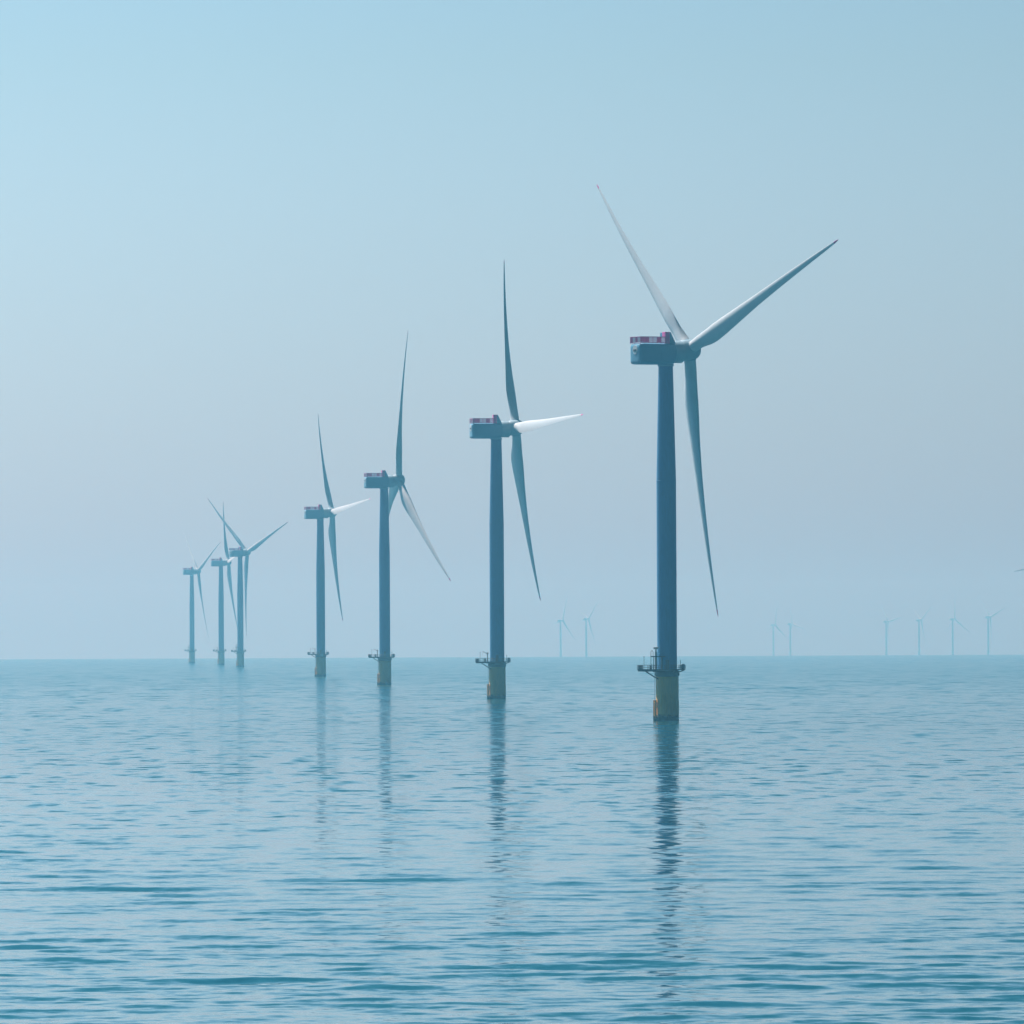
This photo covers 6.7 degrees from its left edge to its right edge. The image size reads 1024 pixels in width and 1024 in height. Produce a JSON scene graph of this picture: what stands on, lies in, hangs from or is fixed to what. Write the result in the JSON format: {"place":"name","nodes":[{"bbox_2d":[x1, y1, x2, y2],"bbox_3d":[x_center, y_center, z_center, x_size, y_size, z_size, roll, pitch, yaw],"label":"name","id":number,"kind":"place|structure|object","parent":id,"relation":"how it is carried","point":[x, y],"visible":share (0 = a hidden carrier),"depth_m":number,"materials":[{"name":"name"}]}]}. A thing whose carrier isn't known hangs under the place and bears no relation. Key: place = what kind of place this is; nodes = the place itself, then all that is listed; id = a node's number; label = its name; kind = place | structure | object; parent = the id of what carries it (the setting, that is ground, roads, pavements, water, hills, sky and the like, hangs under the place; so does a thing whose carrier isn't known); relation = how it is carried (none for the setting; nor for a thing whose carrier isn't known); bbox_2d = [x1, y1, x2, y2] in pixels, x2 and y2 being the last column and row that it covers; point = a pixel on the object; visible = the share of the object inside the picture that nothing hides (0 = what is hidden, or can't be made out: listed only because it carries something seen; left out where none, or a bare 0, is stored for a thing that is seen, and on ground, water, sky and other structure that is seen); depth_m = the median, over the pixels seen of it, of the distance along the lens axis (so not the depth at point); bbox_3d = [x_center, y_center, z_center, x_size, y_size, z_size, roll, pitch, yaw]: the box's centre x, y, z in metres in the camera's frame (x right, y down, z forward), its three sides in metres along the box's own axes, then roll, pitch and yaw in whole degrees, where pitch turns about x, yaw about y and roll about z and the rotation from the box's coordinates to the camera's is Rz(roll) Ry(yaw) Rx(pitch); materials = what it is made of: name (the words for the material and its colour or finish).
{"place":"outdoors","nodes":[
{"label":"outdoors","id":0,"kind":"place"},
{"bbox_2d":[0,655,1023,1023],"bbox_3d":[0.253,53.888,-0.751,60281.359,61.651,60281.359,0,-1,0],"label":"sea","id":1,"kind":"structure","parent":0,"point":[834,839],"depth_m":995.15,"materials":[{"name":"teal liquid"}]},
{"bbox_2d":[183,533,219,662],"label":"wind turbine","id":2,"kind":"object","parent":1,"relation":"in","point":[191,571],"visible":0.99,"depth_m":9755.93,"materials":[{"name":"paint"}]},
{"bbox_2d":[211,503,236,664],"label":"wind turbine","id":3,"kind":"object","parent":1,"relation":"in","point":[220,562],"visible":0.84,"depth_m":8753.02,"materials":[{"name":"paint"}]},
{"bbox_2d":[208,499,287,666],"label":"wind turbine","id":4,"kind":"object","parent":1,"relation":"in","point":[241,551],"visible":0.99,"depth_m":7817.50,"materials":[{"name":"paint"}]},
{"bbox_2d":[304,417,370,676],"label":"wind turbine","id":5,"kind":"object","parent":1,"relation":"in","point":[321,513],"visible":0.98,"depth_m":5469.84,"materials":[{"name":"paint"}]},
{"bbox_2d":[364,334,450,684],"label":"wind turbine","id":6,"kind":"object","parent":1,"relation":"in","point":[393,483],"visible":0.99,"depth_m":4384.13,"materials":[{"name":"paint"}]},
{"bbox_2d":[470,263,582,698],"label":"wind turbine","id":7,"kind":"object","parent":1,"relation":"in","point":[494,429],"visible":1,"depth_m":3310.13,"materials":[{"name":"grey paint"}]},
{"bbox_2d":[552,595,573,656],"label":"wind turbine","id":8,"kind":"object","parent":1,"relation":"in","point":[560,652],"visible":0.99,"depth_m":24194.85,"materials":[{"name":"paint"}]},
{"bbox_2d":[579,602,597,656],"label":"wind turbine","id":9,"kind":"object","parent":1,"relation":"in","point":[586,618],"visible":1,"depth_m":23395.41,"materials":[{"name":"paint"}]},
{"bbox_2d":[597,185,837,720],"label":"wind turbine","id":10,"kind":"object","parent":1,"relation":"in","point":[664,352],"visible":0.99,"depth_m":2422.05,"materials":[{"name":"grey paint"}]},
{"bbox_2d":[766,601,785,655],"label":"wind turbine","id":11,"kind":"object","parent":1,"relation":"in","point":[772,625],"visible":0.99,"depth_m":27494.85,"materials":[{"name":"paint"}]},
{"bbox_2d":[787,601,805,655],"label":"wind turbine","id":12,"kind":"object","parent":1,"relation":"in","point":[790,626],"visible":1,"depth_m":26795.07,"materials":[{"name":"paint"}]},
{"bbox_2d":[881,605,903,654],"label":"wind turbine","id":13,"kind":"object","parent":1,"relation":"in","point":[886,629],"visible":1,"depth_m":25595.29,"materials":[{"name":"paint"}]},
{"bbox_2d":[913,606,931,654],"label":"wind turbine","id":14,"kind":"object","parent":1,"relation":"in","point":[919,619],"visible":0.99,"depth_m":24795.29,"materials":[{"name":"paint"}]},
{"bbox_2d":[946,605,967,654],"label":"wind turbine","id":15,"kind":"object","parent":1,"relation":"in","point":[952,651],"visible":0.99,"depth_m":24295.41,"materials":[{"name":"paint"}]},
{"bbox_2d":[980,600,1005,654],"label":"wind turbine","id":16,"kind":"object","parent":1,"relation":"in","point":[988,617],"visible":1,"depth_m":23295.48,"materials":[{"name":"paint"}]},
{"bbox_2d":[0,0,1023,658],"label":"sky","id":17,"kind":"structure","parent":0,"point":[226,226],"materials":[{"name":"blue"}]}
]}

